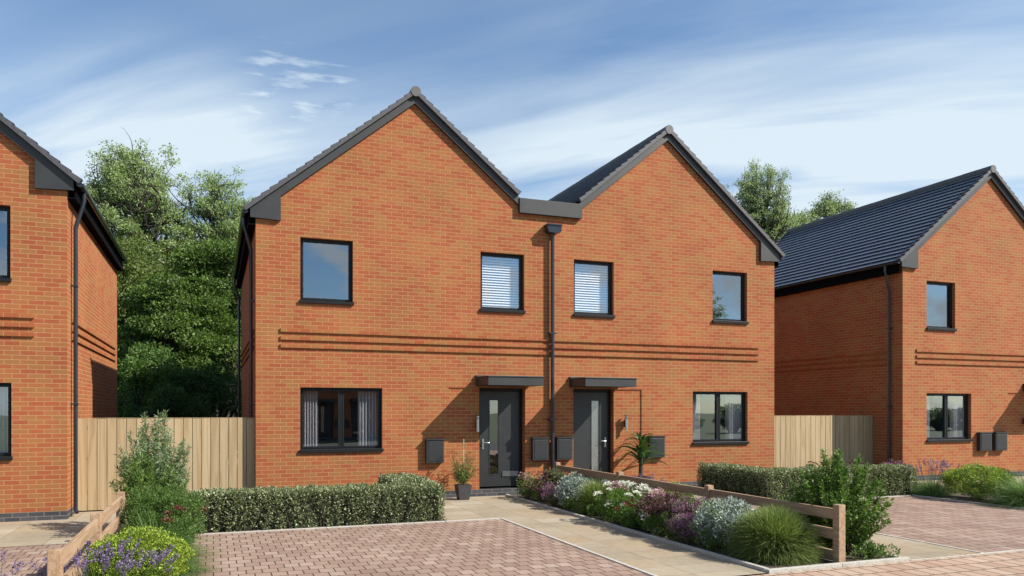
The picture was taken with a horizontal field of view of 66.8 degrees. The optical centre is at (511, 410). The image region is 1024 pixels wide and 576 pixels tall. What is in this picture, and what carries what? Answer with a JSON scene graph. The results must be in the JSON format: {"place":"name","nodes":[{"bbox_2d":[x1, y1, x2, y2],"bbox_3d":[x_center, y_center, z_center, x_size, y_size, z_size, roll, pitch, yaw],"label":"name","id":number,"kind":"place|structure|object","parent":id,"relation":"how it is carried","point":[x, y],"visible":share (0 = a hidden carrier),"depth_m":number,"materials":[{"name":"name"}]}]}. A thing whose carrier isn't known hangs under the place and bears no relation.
{"place":"outdoors","nodes":[
{"label":"outdoors","id":0,"kind":"place"},
{"bbox_2d":[0,543,89,575],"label":"driveway","id":1,"kind":"structure","parent":0,"point":[37,554],"depth_m":9.38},
{"bbox_2d":[0,551,24,575],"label":"lavender","id":2,"kind":"object","parent":1,"relation":"on","point":[18,565],"visible":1,"depth_m":6.72,"materials":[{"name":"purple plant"}]},
{"bbox_2d":[47,492,124,575],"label":"post and rail fence","id":3,"kind":"object","parent":1,"relation":"on","point":[58,559],"visible":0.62,"depth_m":7.59,"materials":[{"name":"brown wood"}]},
{"bbox_2d":[0,511,128,546],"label":"garden path","id":4,"kind":"structure","parent":0,"point":[40,532],"depth_m":11.62,"materials":[{"name":"beige concrete"}]},
{"bbox_2d":[78,417,254,510],"bbox_3d":[-6.297,0.949,14.286,2.979,1.642,0.073,0,0,-21],"label":"timber fence","id":5,"kind":"object","parent":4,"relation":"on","point":[101,442],"visible":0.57,"depth_m":14.32,"materials":[{"name":"brown wood"}]},
{"bbox_2d":[187,519,649,575],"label":"driveway","id":6,"kind":"structure","parent":0,"point":[497,547],"depth_m":9.77,"materials":[{"name":"brown brick"}]},
{"bbox_2d":[13,451,911,575],"bbox_3d":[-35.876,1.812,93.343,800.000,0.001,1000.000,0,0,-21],"label":"ground","id":7,"kind":"structure","parent":0,"point":[237,484],"depth_m":19.47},
{"bbox_2d":[0,113,127,521],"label":"semi detached house","id":8,"kind":"structure","parent":7,"relation":"on","point":[63,258],"depth_m":12.72,"materials":[{"name":"orange brick"}]},
{"bbox_2d":[0,206,11,281],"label":"window","id":9,"kind":"structure","parent":8,"relation":"in","point":[3,278],"depth_m":12.59,"materials":[{"name":"black plastic"}]},
{"bbox_2d":[0,383,12,459],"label":"window","id":10,"kind":"structure","parent":8,"relation":"in","point":[5,388],"depth_m":12.68,"materials":[{"name":"clear glass"}]},
{"bbox_2d":[84,128,212,271],"bbox_3d":[-16.628,-5.286,34.620,7.667,14.798,6.633,0,0,24],"label":"tree","id":11,"kind":"object","parent":7,"relation":"on","point":[127,186],"visible":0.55,"depth_m":33.57,"materials":[{"name":"green plant"}]},
{"bbox_2d":[115,236,182,452],"bbox_3d":[-14.890,-2.271,29.786,4.749,8.784,4.325,0,0,-21],"label":"bushy tree","id":12,"kind":"object","parent":7,"relation":"on","point":[134,269],"visible":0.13,"depth_m":28.95,"materials":[{"name":"green plant"}]},
{"bbox_2d":[117,342,184,449],"bbox_3d":[-11.295,-0.007,24.145,3.096,4.276,2.539,0,0,-21],"label":"rounded bush","id":13,"kind":"object","parent":7,"relation":"on","point":[139,379],"visible":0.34,"depth_m":23.64,"materials":[{"name":"green plant"}]},
{"bbox_2d":[113,233,205,401],"bbox_3d":[-15.690,-2.811,33.591,6.665,9.867,4.308,0,0,-21],"label":"bushy tree","id":14,"kind":"object","parent":7,"relation":"on","point":[163,269],"visible":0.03,"depth_m":32.90,"materials":[{"name":"green plant"}]},
{"bbox_2d":[121,380,228,470],"bbox_3d":[-9.535,0.633,22.055,2.858,3.036,2.336,0,0,-21],"label":"rounded bush","id":15,"kind":"object","parent":7,"relation":"on","point":[195,409],"visible":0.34,"depth_m":21.67,"materials":[{"name":"green plant"}]},
{"bbox_2d":[117,272,240,388],"bbox_3d":[-11.719,-1.317,27.164,4.450,6.882,3.665,0,0,-21],"label":"bushy tree","id":16,"kind":"object","parent":7,"relation":"on","point":[183,322],"visible":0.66,"depth_m":26.57,"materials":[{"name":"green plant"}]},
{"bbox_2d":[150,236,240,453],"bbox_3d":[-10.966,-2.160,29.035,5.363,8.553,4.105,0,0,-21],"label":"bushy tree","id":17,"kind":"object","parent":7,"relation":"on","point":[205,262],"visible":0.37,"depth_m":28.24,"materials":[{"name":"green plant"}]},
{"bbox_2d":[154,361,240,469],"bbox_3d":[-9.224,0.304,23.672,3.185,3.681,2.368,0,0,-21],"label":"rounded bush","id":18,"kind":"object","parent":7,"relation":"on","point":[211,383],"visible":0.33,"depth_m":23.34,"materials":[{"name":"green plant"}]},
{"bbox_2d":[158,165,254,406],"bbox_3d":[-13.744,-4.715,36.939,6.263,13.639,7.090,0,0,-21],"label":"tree","id":19,"kind":"object","parent":7,"relation":"on","point":[219,211],"visible":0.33,"depth_m":35.70,"materials":[{"name":"green plant"}]},
{"bbox_2d":[206,266,240,423],"bbox_3d":[-11.777,-2.610,35.171,5.503,9.467,4.496,0,0,-21],"label":"bushy tree","id":20,"kind":"object","parent":7,"relation":"on","point":[240,354],"visible":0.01,"depth_m":34.64,"materials":[{"name":"green plant"}]},
{"bbox_2d":[198,518,446,533],"bbox_3d":[-3.432,1.786,13.487,3.830,0.001,3.360,0,0,-21],"label":"planting bed","id":21,"kind":"object","parent":7,"relation":"on","point":[321,526],"visible":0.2,"depth_m":11.98,"materials":[{"name":"soil"}]},
{"bbox_2d":[182,472,446,532],"bbox_3d":[-3.313,1.481,12.906,4.058,0.729,2.254,0,0,-21],"label":"hedge","id":22,"kind":"object","parent":21,"relation":"on","point":[394,497],"visible":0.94,"depth_m":12.03,"materials":[{"name":"green plant"}]},
{"bbox_2d":[200,518,499,534],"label":"edging kerb","id":23,"kind":"structure","parent":7,"relation":"on","point":[347,526],"depth_m":11.96,"materials":[{"name":"concrete"}]},
{"bbox_2d":[232,86,785,497],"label":"semi detached house","id":24,"kind":"structure","parent":7,"relation":"on","point":[420,283],"depth_m":16.56,"materials":[{"name":"orange brick"}]},
{"bbox_2d":[299,238,353,304],"bbox_3d":[-3.621,-2.707,15.171,1.041,1.267,0.210,0,0,-21],"label":"window","id":25,"kind":"structure","parent":24,"relation":"in","point":[302,300],"depth_m":15.17,"materials":[{"name":"glass"}]},
{"bbox_2d":[299,387,383,452],"bbox_3d":[-3.371,0.205,15.330,1.623,1.310,0.327,0,0,-21],"label":"window","id":26,"kind":"structure","parent":24,"relation":"in","point":[369,399],"depth_m":15.31,"materials":[{"name":"black glass"}]},
{"bbox_2d":[479,388,521,489],"bbox_3d":[-0.248,0.599,16.553,1.025,2.163,0.220,0,0,-21],"label":"door","id":27,"kind":"structure","parent":24,"relation":"in","point":[509,403],"depth_m":16.62,"materials":[{"name":"grey metal"}]},
{"bbox_2d":[480,252,525,313],"bbox_3d":[-0.231,-2.702,16.509,1.022,1.257,0.275,0,0,-21],"label":"window","id":28,"kind":"structure","parent":24,"relation":"in","point":[488,255],"depth_m":16.59,"materials":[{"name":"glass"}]},
{"bbox_2d":[573,389,610,482],"bbox_3d":[1.748,0.581,17.366,1.007,2.128,0.135,0,0,-21],"label":"door","id":29,"kind":"structure","parent":24,"relation":"in","point":[591,407],"depth_m":17.39,"materials":[{"name":"grey metal"}]},
{"bbox_2d":[573,260,614,317],"bbox_3d":[1.781,-2.694,17.282,1.020,1.252,0.275,0,0,-21],"label":"window","id":30,"kind":"structure","parent":24,"relation":"in","point":[576,262],"depth_m":17.37,"materials":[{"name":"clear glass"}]},
{"bbox_2d":[692,391,748,444],"bbox_3d":[4.896,0.198,18.507,1.586,1.295,0.327,0,0,-21],"label":"window","id":31,"kind":"structure","parent":24,"relation":"in","point":[734,401],"depth_m":18.67,"materials":[{"name":"black glass"}]},
{"bbox_2d":[712,271,748,323],"bbox_3d":[5.166,-2.692,18.548,1.023,1.237,0.210,0,0,-21],"label":"window","id":32,"kind":"structure","parent":24,"relation":"in","point":[731,321],"depth_m":18.67,"materials":[{"name":"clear glass"}]},
{"bbox_2d":[500,518,657,575],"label":"edging kerb","id":33,"kind":"structure","parent":7,"relation":"on","point":[606,557],"depth_m":9.94,"materials":[{"name":"concrete"}]},
{"bbox_2d":[505,494,768,571],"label":"edging kerb","id":34,"kind":"structure","parent":7,"relation":"on","point":[726,558],"depth_m":10.76,"materials":[{"name":"concrete"}]},
{"bbox_2d":[513,495,894,568],"bbox_3d":[2.310,1.784,12.833,1.960,0.001,8.300,0,0,-21],"label":"planting bed","id":35,"kind":"object","parent":7,"relation":"on","point":[848,558],"visible":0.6,"depth_m":9.91,"materials":[{"name":"soil"}]},
{"bbox_2d":[515,472,538,498],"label":"rose bush","id":36,"kind":"object","parent":35,"relation":"on","point":[527,482],"visible":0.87,"depth_m":15.77,"materials":[{"name":"green plant"}]},
{"bbox_2d":[541,482,559,505],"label":"heather","id":37,"kind":"object","parent":35,"relation":"on","point":[549,489],"visible":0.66,"depth_m":14.62,"materials":[{"name":"purple plant"}]},
{"bbox_2d":[534,468,567,497],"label":"purple shrub","id":38,"kind":"object","parent":35,"relation":"on","point":[554,476],"visible":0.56,"depth_m":15.16,"materials":[{"name":"brown plant"}]},
{"bbox_2d":[553,471,593,507],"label":"silver shrub","id":39,"kind":"object","parent":35,"relation":"on","point":[568,486],"visible":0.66,"depth_m":14.07,"materials":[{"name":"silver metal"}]},
{"bbox_2d":[570,476,610,515],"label":"grass dome","id":40,"kind":"structure","parent":35,"relation":"on","point":[589,496],"depth_m":13.40,"materials":[{"name":"green plant"}]},
{"bbox_2d":[602,479,632,488],"bbox_3d":[2.028,1.502,14.858,0.635,0.598,0.854,0,0,-21],"label":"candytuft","id":41,"kind":"object","parent":35,"relation":"on","point":[614,483],"visible":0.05,"depth_m":14.76,"materials":[{"name":"white plant"}]},
{"bbox_2d":[606,478,637,505],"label":"rose bush","id":42,"kind":"object","parent":35,"relation":"on","point":[622,486],"visible":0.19,"depth_m":13.10,"materials":[{"name":"pink plant"}]},
{"bbox_2d":[593,480,652,521],"bbox_3d":[1.765,1.463,12.424,0.929,0.690,1.156,0,0,-21],"label":"candytuft","id":43,"kind":"object","parent":35,"relation":"on","point":[612,500],"visible":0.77,"depth_m":12.29,"materials":[{"name":"green plant"}]},
{"bbox_2d":[515,486,735,551],"bbox_3d":[1.700,1.664,13.078,1.152,0.314,6.892,0,0,-21],"label":"ground cover","id":44,"kind":"object","parent":35,"relation":"on","point":[717,543],"visible":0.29,"depth_m":11.00,"materials":[{"name":"green plant"}]},
{"bbox_2d":[614,499,641,527],"bbox_3d":[1.851,1.574,11.848,0.520,0.467,0.555,0,0,-21],"label":"stonecrop","id":45,"kind":"object","parent":35,"relation":"on","point":[623,519],"visible":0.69,"depth_m":11.78,"materials":[{"name":"green plant"}]},
{"bbox_2d":[628,473,666,500],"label":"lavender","id":46,"kind":"object","parent":35,"relation":"on","point":[652,477],"visible":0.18,"depth_m":14.09,"materials":[{"name":"purple plant"}]},
{"bbox_2d":[636,508,668,533],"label":"white flowering plant","id":47,"kind":"object","parent":35,"relation":"on","point":[640,517],"visible":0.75,"depth_m":11.12,"materials":[{"name":"green plant"}]},
{"bbox_2d":[645,486,672,502],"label":"rose bush","id":48,"kind":"object","parent":35,"relation":"on","point":[662,490],"visible":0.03,"depth_m":12.00,"materials":[{"name":"pink plant"}]},
{"bbox_2d":[635,489,697,531],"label":"purple shrub","id":49,"kind":"object","parent":35,"relation":"on","point":[659,506],"visible":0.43,"depth_m":11.25,"materials":[{"name":"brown plant"}]},
{"bbox_2d":[661,492,710,534],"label":"heather","id":50,"kind":"object","parent":35,"relation":"on","point":[693,500],"visible":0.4,"depth_m":10.74,"materials":[{"name":"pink plant"}]},
{"bbox_2d":[665,512,709,543],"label":"heather","id":51,"kind":"object","parent":35,"relation":"on","point":[676,529],"visible":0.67,"depth_m":10.45,"materials":[{"name":"purple plant"}]},
{"bbox_2d":[554,462,844,562],"bbox_3d":[2.399,1.450,12.824,0.100,0.700,8.080,0,0,-21],"label":"post and rail fence","id":52,"kind":"object","parent":35,"relation":"on","point":[836,532],"visible":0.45,"depth_m":10.17,"materials":[{"name":"brown wood"}]},
{"bbox_2d":[688,495,757,546],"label":"silver shrub","id":53,"kind":"object","parent":35,"relation":"on","point":[716,519],"visible":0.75,"depth_m":10.04,"materials":[{"name":"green plant"}]},
{"bbox_2d":[721,503,826,566],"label":"grass dome","id":54,"kind":"structure","parent":35,"relation":"on","point":[775,536],"depth_m":9.21,"materials":[{"name":"green plant"}]},
{"bbox_2d":[740,521,900,560],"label":"ground cover","id":55,"kind":"object","parent":35,"relation":"on","point":[866,552],"visible":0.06,"depth_m":9.40,"materials":[{"name":"green plant"}]},
{"bbox_2d":[784,447,894,553],"bbox_3d":[4.174,1.130,9.904,1.293,1.347,1.358,0,0,-21],"label":"leafy shrub","id":56,"kind":"object","parent":35,"relation":"on","point":[833,490],"visible":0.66,"depth_m":9.70,"materials":[{"name":"green plant"}]},
{"bbox_2d":[853,537,883,558],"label":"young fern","id":57,"kind":"object","parent":35,"relation":"on","point":[870,547],"visible":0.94,"depth_m":9.35,"materials":[{"name":"green plant"}]},
{"bbox_2d":[723,156,803,242],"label":"tree","id":58,"kind":"object","parent":7,"relation":"on","point":[777,224],"visible":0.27,"depth_m":46.30,"materials":[{"name":"green plant"}]},
{"bbox_2d":[785,208,817,231],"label":"tree","id":59,"kind":"object","parent":7,"relation":"on","point":[806,219],"visible":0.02,"depth_m":50.24,"materials":[{"name":"green plant"}]},
{"bbox_2d":[774,415,872,472],"bbox_3d":[7.896,0.944,19.944,3.484,1.652,0.073,0,0,-21],"label":"timber fence","id":60,"kind":"object","parent":7,"relation":"on","point":[800,440],"visible":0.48,"depth_m":19.90,"materials":[{"name":"brown wood"}]},
{"bbox_2d":[795,189,857,224],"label":"tree","id":61,"kind":"object","parent":7,"relation":"on","point":[827,207],"visible":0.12,"depth_m":58.88,"materials":[{"name":"green plant"}]},
{"bbox_2d":[766,557,909,573],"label":"edging kerb","id":62,"kind":"structure","parent":7,"relation":"on","point":[829,565],"depth_m":8.92,"materials":[{"name":"concrete"}]},
{"bbox_2d":[741,508,983,552],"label":"edging kerb","id":63,"kind":"structure","parent":7,"relation":"on","point":[928,542],"depth_m":10.44,"materials":[{"name":"concrete"}]},
{"bbox_2d":[854,495,910,498],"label":"edging kerb","id":64,"kind":"structure","parent":7,"relation":"on","point":[890,496],"depth_m":16.19,"materials":[{"name":"concrete"}]},
{"bbox_2d":[855,482,963,497],"bbox_3d":[7.252,1.786,17.786,6.300,0.001,3.400,0,0,-21],"label":"planting bed","id":65,"kind":"object","parent":7,"relation":"on","point":[914,493],"depth_m":16.55,"materials":[{"name":"soil"}]},
{"bbox_2d":[696,461,917,499],"bbox_3d":[6.359,1.482,16.962,3.979,0.713,2.556,0,0,-21],"label":"hedge","id":66,"kind":"object","parent":65,"relation":"on","point":[768,482],"visible":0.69,"depth_m":16.18,"materials":[{"name":"green plant"}]},
{"bbox_2d":[904,458,961,496],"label":"lavender","id":67,"kind":"object","parent":65,"relation":"on","point":[932,489],"visible":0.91,"depth_m":16.35,"materials":[{"name":"green plant"}]},
{"bbox_2d":[910,549,1023,560],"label":"edging kerb","id":68,"kind":"structure","parent":7,"relation":"on","point":[971,554],"depth_m":9.72,"materials":[{"name":"concrete"}]},
{"bbox_2d":[912,495,1023,509],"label":"edging kerb","id":69,"kind":"structure","parent":7,"relation":"on","point":[966,501],"depth_m":15.17,"materials":[{"name":"concrete"}]},
{"bbox_2d":[921,493,1023,507],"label":"planting bed","id":70,"kind":"object","parent":7,"relation":"on","point":[958,496],"visible":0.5,"depth_m":15.82,"materials":[{"name":"soil"}]},
{"bbox_2d":[937,463,1018,499],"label":"lime dome shrub","id":71,"kind":"object","parent":70,"relation":"on","point":[966,476],"visible":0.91,"depth_m":15.44,"materials":[{"name":"green plant"}]},
{"bbox_2d":[967,469,1023,509],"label":"ornamental grass","id":72,"kind":"object","parent":70,"relation":"on","point":[1014,497],"depth_m":14.64,"materials":[{"name":"green plant"}]},
{"label":"planting bed","id":73,"kind":"structure","parent":7,"relation":"on","visible":0},
{"bbox_2d":[28,537,179,575],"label":"lavender","id":74,"kind":"object","parent":73,"relation":"on","point":[106,559],"visible":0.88,"depth_m":6.96,"materials":[{"name":"purple plant"}]},
{"bbox_2d":[83,525,195,575],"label":"lime dome shrub","id":75,"kind":"object","parent":73,"relation":"on","point":[148,537],"visible":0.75,"depth_m":7.57,"materials":[{"name":"green plant"}]},
{"bbox_2d":[109,452,191,526],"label":"willow leaved shrub","id":76,"kind":"object","parent":73,"relation":"on","point":[144,478],"visible":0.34,"depth_m":11.09,"materials":[{"name":"green plant"}]},
{"bbox_2d":[113,410,192,511],"bbox_3d":[-5.389,0.884,11.720,1.140,1.840,1.165,0,0,-21],"label":"willow leaved shrub","id":77,"kind":"object","parent":73,"relation":"on","point":[160,459],"visible":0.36,"depth_m":11.72,"materials":[{"name":"green plant"}]},
{"bbox_2d":[120,484,205,533],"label":"feathery shrub","id":78,"kind":"object","parent":73,"relation":"on","point":[140,506],"visible":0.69,"depth_m":10.30,"materials":[{"name":"green plant"}]},
{"bbox_2d":[102,509,226,564],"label":"ornamental grass","id":79,"kind":"object","parent":73,"relation":"on","point":[182,534],"depth_m":9.50,"materials":[{"name":"plant"}]},
{"bbox_2d":[125,533,227,575],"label":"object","id":80,"kind":"object","parent":73,"relation":"on","point":[191,567],"depth_m":8.56,"materials":[{"name":"plant"}]},
{"bbox_2d":[160,505,195,545],"bbox_3d":[-4.249,1.498,9.881,0.448,0.592,0.482,0,0,-21],"label":"stonecrop","id":81,"kind":"object","parent":73,"relation":"on","point":[177,520],"visible":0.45,"depth_m":9.84,"materials":[{"name":"green plant"}]},
{"bbox_2d":[170,507,206,537],"bbox_3d":[-4.551,1.529,10.865,0.561,0.531,0.573,0,0,-21],"label":"stonecrop","id":82,"kind":"object","parent":73,"relation":"on","point":[196,522],"visible":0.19,"depth_m":10.84,"materials":[{"name":"green plant"}]},
{"bbox_2d":[438,495,568,520],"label":"garden path","id":83,"kind":"structure","parent":0,"point":[485,507],"depth_m":14.09,"materials":[{"name":"beige concrete"}]},
{"bbox_2d":[447,439,480,499],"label":"potted bamboo","id":84,"kind":"object","parent":83,"relation":"on","point":[462,489],"visible":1,"depth_m":15.59,"materials":[{"name":"green plant"}]},
{"bbox_2d":[0,0,1023,246],"label":"sky","id":85,"kind":"structure","parent":0,"point":[873,101],"materials":[{"name":"blue"}]},
{"bbox_2d":[504,515,766,575],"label":"garden path","id":86,"kind":"structure","parent":0,"point":[656,557],"depth_m":10.03,"materials":[{"name":"beige concrete"}]},
{"bbox_2d":[661,481,691,496],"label":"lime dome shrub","id":87,"kind":"object","parent":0,"point":[674,491],"visible":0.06,"depth_m":13.12,"materials":[{"name":"green plant"}]},
{"bbox_2d":[646,489,748,504],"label":"garden path","id":88,"kind":"structure","parent":0,"point":[691,497],"depth_m":16.32,"materials":[{"name":"stone"}]},
{"bbox_2d":[614,431,669,491],"bbox_3d":[2.876,1.124,17.103,1.417,1.333,1.417,0,0,-21],"label":"potted dracaena","id":89,"kind":"object","parent":88,"relation":"on","point":[641,452],"visible":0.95,"depth_m":17.06,"materials":[{"name":"green plant"}]},
{"bbox_2d":[758,494,797,519],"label":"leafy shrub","id":90,"kind":"object","parent":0,"point":[782,497],"visible":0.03,"depth_m":10.68,"materials":[{"name":"green plant"}]},
{"bbox_2d":[806,461,817,467],"bbox_3d":[6.912,1.479,17.964,0.441,0.635,0.447,0,0,30],"label":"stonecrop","id":91,"kind":"object","parent":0,"point":[810,465],"visible":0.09,"depth_m":17.99,"materials":[{"name":"green plant"}]},
{"bbox_2d":[823,460,860,465],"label":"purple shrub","id":92,"kind":"object","parent":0,"point":[850,463],"visible":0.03,"depth_m":18.79,"materials":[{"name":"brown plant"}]},
{"bbox_2d":[748,511,978,559],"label":"garden path","id":93,"kind":"structure","parent":0,"point":[911,549],"depth_m":10.03,"materials":[{"name":"beige concrete"}]},
{"bbox_2d":[745,496,1023,551],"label":"driveway","id":94,"kind":"structure","parent":0,"point":[977,527],"depth_m":12.37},
{"bbox_2d":[752,550,1023,575],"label":"pavement","id":95,"kind":"structure","parent":0,"point":[1003,564],"depth_m":8.86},
{"bbox_2d":[774,165,1023,480],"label":"semi detached house","id":96,"kind":"structure","parent":0,"point":[899,318],"depth_m":20.81,"materials":[{"name":"orange brick"}]},
{"bbox_2d":[926,281,956,330],"bbox_3d":[11.090,-2.707,20.182,1.041,1.267,0.210,0,0,-21],"label":"window","id":97,"kind":"structure","parent":96,"relation":"in","point":[949,328],"depth_m":20.37,"materials":[{"name":"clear glass"}]},
{"bbox_2d":[926,393,972,441],"bbox_3d":[11.341,0.205,20.341,1.623,1.310,0.327,0,0,-21],"label":"window","id":98,"kind":"structure","parent":96,"relation":"in","point":[958,402],"depth_m":20.56,"materials":[{"name":"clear glass"}]},
{"bbox_2d":[883,459,919,477],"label":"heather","id":99,"kind":"object","parent":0,"point":[892,463],"visible":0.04,"depth_m":18.94,"materials":[{"name":"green plant"}]},
{"bbox_2d":[913,476,1023,487],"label":"garden path","id":100,"kind":"structure","parent":0,"point":[976,481],"depth_m":19.66,"materials":[{"name":"stone"}]}
]}

